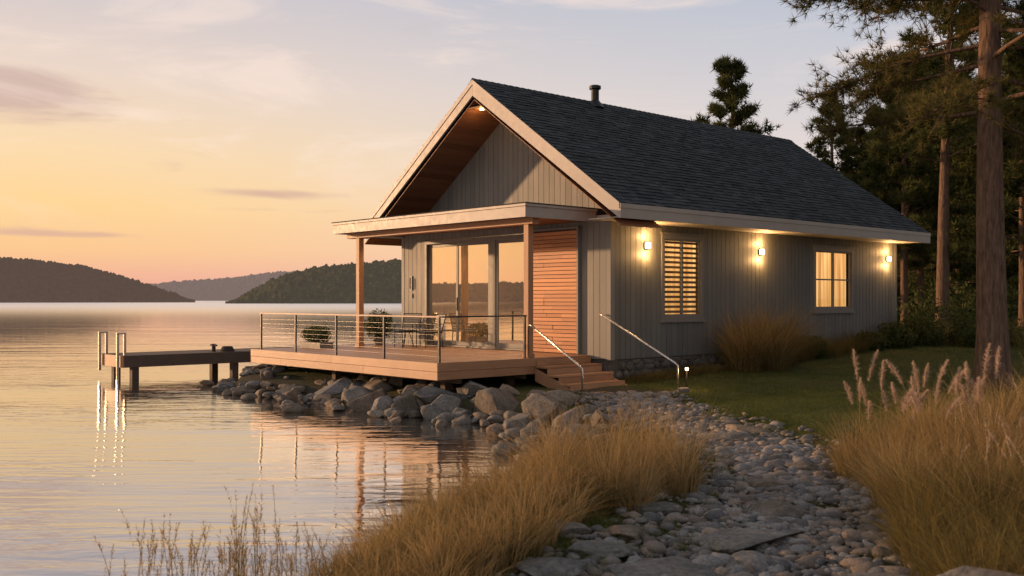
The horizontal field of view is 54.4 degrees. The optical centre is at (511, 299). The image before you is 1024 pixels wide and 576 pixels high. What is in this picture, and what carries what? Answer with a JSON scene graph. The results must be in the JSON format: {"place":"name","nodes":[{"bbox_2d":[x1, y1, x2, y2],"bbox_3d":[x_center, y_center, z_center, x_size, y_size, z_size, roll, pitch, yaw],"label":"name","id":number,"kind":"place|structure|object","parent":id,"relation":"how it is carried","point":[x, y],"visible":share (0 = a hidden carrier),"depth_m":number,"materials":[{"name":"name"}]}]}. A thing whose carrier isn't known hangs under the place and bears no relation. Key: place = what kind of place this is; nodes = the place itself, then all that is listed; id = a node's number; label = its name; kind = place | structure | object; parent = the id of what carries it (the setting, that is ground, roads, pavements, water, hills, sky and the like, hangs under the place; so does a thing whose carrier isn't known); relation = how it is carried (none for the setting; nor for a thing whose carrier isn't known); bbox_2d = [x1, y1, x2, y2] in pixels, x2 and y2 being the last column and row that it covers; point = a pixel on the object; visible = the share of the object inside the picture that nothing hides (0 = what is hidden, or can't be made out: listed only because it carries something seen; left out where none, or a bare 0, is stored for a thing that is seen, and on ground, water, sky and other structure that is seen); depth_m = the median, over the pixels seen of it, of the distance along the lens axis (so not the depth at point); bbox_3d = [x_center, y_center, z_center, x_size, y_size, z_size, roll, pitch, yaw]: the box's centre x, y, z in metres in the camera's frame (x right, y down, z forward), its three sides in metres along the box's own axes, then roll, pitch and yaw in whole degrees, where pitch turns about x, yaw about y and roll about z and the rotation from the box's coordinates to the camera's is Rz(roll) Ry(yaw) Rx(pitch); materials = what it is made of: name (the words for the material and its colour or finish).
{"place":"outdoors","nodes":[
{"label":"outdoors","id":0,"kind":"place"},
{"bbox_2d":[0,257,194,302],"bbox_3d":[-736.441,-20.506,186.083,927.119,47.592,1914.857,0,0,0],"label":"hills","id":1,"kind":"structure","parent":0,"point":[27,280],"depth_m":881.44,"materials":[{"name":"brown plant"}]},
{"bbox_2d":[149,271,301,300],"bbox_3d":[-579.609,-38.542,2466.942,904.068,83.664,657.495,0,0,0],"label":"hills","id":2,"kind":"structure","parent":0,"point":[223,289],"depth_m":2356.12,"materials":[{"name":"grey plant"}]},
{"bbox_2d":[0,301,543,575],"bbox_3d":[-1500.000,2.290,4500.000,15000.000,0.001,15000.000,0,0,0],"label":"lake water","id":3,"kind":"structure","parent":0,"point":[88,449],"depth_m":15.23,"materials":[{"name":"grey liquid"}]},
{"bbox_2d":[93,483,344,575],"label":"reeds","id":4,"kind":"object","parent":3,"relation":"in","point":[236,568],"visible":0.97,"depth_m":7.31,"materials":[{"name":"brown plant"}]},
{"bbox_2d":[98,331,391,379],"bbox_3d":[-7.317,2.115,32.990,12.023,2.350,1.880,0,0,-42],"label":"dock","id":5,"kind":"object","parent":3,"relation":"on","point":[213,358],"visible":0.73,"depth_m":29.60,"materials":[{"name":"brown wood"}]},
{"bbox_2d":[225,258,401,303],"bbox_3d":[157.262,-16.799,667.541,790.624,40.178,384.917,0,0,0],"label":"hills","id":6,"kind":"structure","parent":0,"point":[331,284],"depth_m":658.09,"materials":[{"name":"green plant"}]},
{"bbox_2d":[0,0,1021,283],"label":"sky","id":7,"kind":"structure","parent":0,"point":[148,141],"materials":[{"name":"orange"}]},
{"bbox_2d":[223,389,813,575],"bbox_3d":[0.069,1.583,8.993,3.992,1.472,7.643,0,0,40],"label":"shore grass","id":8,"kind":"structure","parent":0,"point":[678,477],"depth_m":8.66,"materials":[{"name":"beige plant"}]},
{"bbox_2d":[235,334,1023,575],"bbox_3d":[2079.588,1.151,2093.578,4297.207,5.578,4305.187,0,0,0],"label":"ground","id":9,"kind":"structure","parent":0,"point":[523,387],"depth_m":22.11,"materials":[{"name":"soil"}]},
{"bbox_2d":[199,364,647,463],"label":"shoreline boulders","id":10,"kind":"object","parent":9,"relation":"on","point":[433,401],"visible":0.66,"depth_m":19.36,"materials":[{"name":"stone"}]},
{"bbox_2d":[251,313,678,392],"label":"wooden deck","id":11,"kind":"structure","parent":9,"relation":"on","point":[445,367],"depth_m":21.69,"materials":[{"name":"brown wood"}]},
{"bbox_2d":[299,325,333,347],"bbox_3d":[-5.153,0.954,26.247,0.670,0.612,1.163,0,0,-42],"label":"planter shrub","id":12,"kind":"object","parent":11,"relation":"on","point":[309,335],"visible":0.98,"depth_m":26.04,"materials":[{"name":"green plant"}]},
{"bbox_2d":[364,308,393,344],"bbox_3d":[-3.735,0.743,27.586,0.872,1.034,0.886,0,0,26],"label":"potted plant","id":13,"kind":"object","parent":11,"relation":"on","point":[369,327],"visible":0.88,"depth_m":27.51,"materials":[{"name":"green plant"}]},
{"bbox_2d":[398,330,415,347],"bbox_3d":[-2.779,1.032,26.309,0.480,0.464,0.480,0,0,0],"label":"side table","id":14,"kind":"object","parent":11,"relation":"on","point":[405,336],"visible":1,"depth_m":26.21,"materials":[{"name":"black metal"}]},
{"bbox_2d":[394,313,421,346],"bbox_3d":[-2.805,0.814,26.925,0.548,0.894,0.647,0,0,18],"label":"patio chair","id":15,"kind":"object","parent":11,"relation":"on","point":[414,320],"visible":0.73,"depth_m":27.13,"materials":[{"name":"black metal"}]},
{"bbox_2d":[416,313,446,347],"bbox_3d":[-2.135,0.814,26.340,0.647,0.894,0.548,0,0,-32],"label":"patio chair","id":16,"kind":"object","parent":11,"relation":"on","point":[435,327],"visible":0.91,"depth_m":26.31,"materials":[{"name":"black metal"}]},
{"bbox_2d":[523,394,673,511],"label":"wild grass stalks","id":17,"kind":"object","parent":9,"relation":"on","point":[531,453],"visible":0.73,"depth_m":9.92,"materials":[{"name":"beige plant"}]},
{"bbox_2d":[332,78,930,379],"bbox_3d":[3.751,-1.770,29.001,15.840,8.320,9.836,0,0,-42],"label":"lakeside cabin","id":18,"kind":"object","parent":9,"relation":"on","point":[562,222],"visible":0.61,"depth_m":25.32,"materials":[{"name":"paint"}]},
{"bbox_2d":[660,232,705,322],"bbox_3d":[4.101,-0.530,23.990,1.700,2.140,0.145,0,0,-42],"label":"window frame","id":19,"kind":"structure","parent":18,"relation":"in","point":[665,236],"depth_m":23.99,"materials":[{"name":"paint"}]},
{"bbox_2d":[813,245,855,313],"bbox_3d":[9.239,-0.575,28.633,2.250,1.930,0.145,0,0,-42],"label":"window frame","id":20,"kind":"structure","parent":18,"relation":"in","point":[816,248],"depth_m":28.64,"materials":[{"name":"paint"}]},
{"bbox_2d":[690,52,781,135],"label":"pine tree","id":21,"kind":"object","parent":9,"relation":"on","point":[725,68],"visible":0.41,"depth_m":44.58,"materials":[{"name":"green plant"}]},
{"bbox_2d":[792,335,828,359],"bbox_3d":[7.897,1.357,26.739,1.270,0.880,0.890,0,0,0],"label":"shrub","id":22,"kind":"object","parent":9,"relation":"on","point":[820,355],"visible":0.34,"depth_m":26.54,"materials":[{"name":"green plant"}]},
{"bbox_2d":[803,90,873,195],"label":"pine tree","id":23,"kind":"object","parent":9,"relation":"on","point":[848,163],"visible":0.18,"depth_m":44.55,"materials":[{"name":"green plant"}]},
{"bbox_2d":[853,330,892,350],"bbox_3d":[10.436,1.258,28.962,0.957,0.808,1.020,0,0,45],"label":"shrub","id":24,"kind":"object","parent":9,"relation":"on","point":[880,342],"visible":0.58,"depth_m":28.77,"materials":[{"name":"green plant"}]},
{"bbox_2d":[837,126,914,318],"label":"pine tree","id":25,"kind":"object","parent":9,"relation":"on","point":[864,155],"visible":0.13,"depth_m":46.63,"materials":[{"name":"green plant"}]},
{"bbox_2d":[877,321,917,348],"bbox_3d":[11.482,1.135,29.711,1.262,1.050,1.107,0,0,0],"label":"shrub","id":26,"kind":"object","parent":9,"relation":"on","point":[906,342],"visible":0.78,"depth_m":29.48,"materials":[{"name":"green plant"}]},
{"bbox_2d":[839,63,961,325],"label":"pine tree","id":27,"kind":"object","parent":9,"relation":"on","point":[925,187],"visible":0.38,"depth_m":41.86,"materials":[{"name":"green plant"}]},
{"bbox_2d":[779,0,1023,388],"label":"pine tree","id":28,"kind":"object","parent":9,"relation":"on","point":[985,22],"visible":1,"depth_m":21.39,"materials":[{"name":"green plant"}]},
{"bbox_2d":[782,357,1023,533],"bbox_3d":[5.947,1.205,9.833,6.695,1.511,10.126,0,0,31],"label":"meadow grass","id":29,"kind":"structure","parent":9,"relation":"on","point":[977,439],"depth_m":9.77,"materials":[{"name":"beige plant"}]},
{"bbox_2d":[807,432,1023,575],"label":"meadow grass","id":30,"kind":"structure","parent":9,"relation":"on","point":[947,541],"depth_m":6.96,"materials":[{"name":"plant"}]},
{"bbox_2d":[895,312,946,346],"bbox_3d":[12.437,0.970,30.320,1.480,1.370,1.341,0,0,33],"label":"shrub","id":31,"kind":"object","parent":9,"relation":"on","point":[934,332],"visible":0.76,"depth_m":30.10,"materials":[{"name":"green plant"}]},
{"bbox_2d":[843,342,1002,469],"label":"plume grass","id":32,"kind":"object","parent":9,"relation":"on","point":[978,395],"depth_m":10.37,"materials":[{"name":"beige plant"}]},
{"bbox_2d":[901,296,972,344],"bbox_3d":[13.357,0.814,31.190,2.007,1.890,1.917,0,0,34],"label":"shrub","id":33,"kind":"object","parent":9,"relation":"on","point":[936,310],"visible":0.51,"depth_m":30.89,"materials":[{"name":"green plant"}]},
{"bbox_2d":[856,0,1023,328],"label":"pine tree","id":34,"kind":"object","parent":9,"relation":"on","point":[946,153],"visible":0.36,"depth_m":37.39,"materials":[{"name":"green plant"}]},
{"bbox_2d":[857,40,1022,307],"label":"pine forest","id":35,"kind":"object","parent":9,"relation":"on","point":[962,202],"visible":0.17,"depth_m":46.27,"materials":[{"name":"green plant"}]},
{"bbox_2d":[897,276,1018,330],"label":"undergrowth","id":36,"kind":"object","parent":9,"relation":"on","point":[967,302],"visible":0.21,"depth_m":40.22,"materials":[{"name":"green plant"}]},
{"bbox_2d":[937,565,1021,575],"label":"granite boulder","id":37,"kind":"object","parent":9,"relation":"on","point":[963,570],"visible":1,"depth_m":4.91,"materials":[{"name":"stone"}]},
{"bbox_2d":[941,375,1023,499],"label":"wild grass stalks","id":38,"kind":"object","parent":9,"relation":"on","point":[987,446],"visible":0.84,"depth_m":9.27,"materials":[{"name":"beige plant"}]},
{"bbox_2d":[956,325,1010,347],"bbox_3d":[14.137,1.185,29.877,1.462,1.017,1.608,0,0,0],"label":"shrub","id":39,"kind":"object","parent":9,"relation":"on","point":[969,335],"visible":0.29,"depth_m":29.81,"materials":[{"name":"green plant"}]},
{"bbox_2d":[948,2,1023,325],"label":"pine tree","id":40,"kind":"object","parent":9,"relation":"on","point":[1015,191],"visible":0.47,"depth_m":36.89,"materials":[{"name":"green plant"}]},
{"bbox_2d":[955,308,1023,344],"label":"shrub","id":41,"kind":"object","parent":9,"relation":"on","point":[974,322],"visible":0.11,"depth_m":30.78,"materials":[{"name":"green plant"}]},
{"bbox_2d":[486,387,930,575],"bbox_3d":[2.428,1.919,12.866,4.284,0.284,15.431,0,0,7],"label":"gravel path","id":42,"kind":"structure","parent":0,"point":[768,460],"depth_m":8.85,"materials":[{"name":"grey stone"}]},
{"bbox_2d":[514,401,907,575],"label":"flagstones","id":43,"kind":"object","parent":42,"relation":"on","point":[678,565],"visible":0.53,"depth_m":7.56,"materials":[{"name":"stone"}]},
{"bbox_2d":[619,326,887,383],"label":"border grass","id":44,"kind":"structure","parent":0,"point":[844,348],"depth_m":26.01,"materials":[{"name":"plant"}]},
{"bbox_2d":[691,288,877,372],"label":"ornamental grass","id":45,"kind":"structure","parent":0,"point":[732,337],"depth_m":24.35,"materials":[{"name":"brown plant"}]},
{"bbox_2d":[906,313,1023,355],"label":"shrub","id":46,"kind":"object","parent":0,"point":[1018,338],"depth_m":30.75,"materials":[{"name":"green plant"}]}
]}

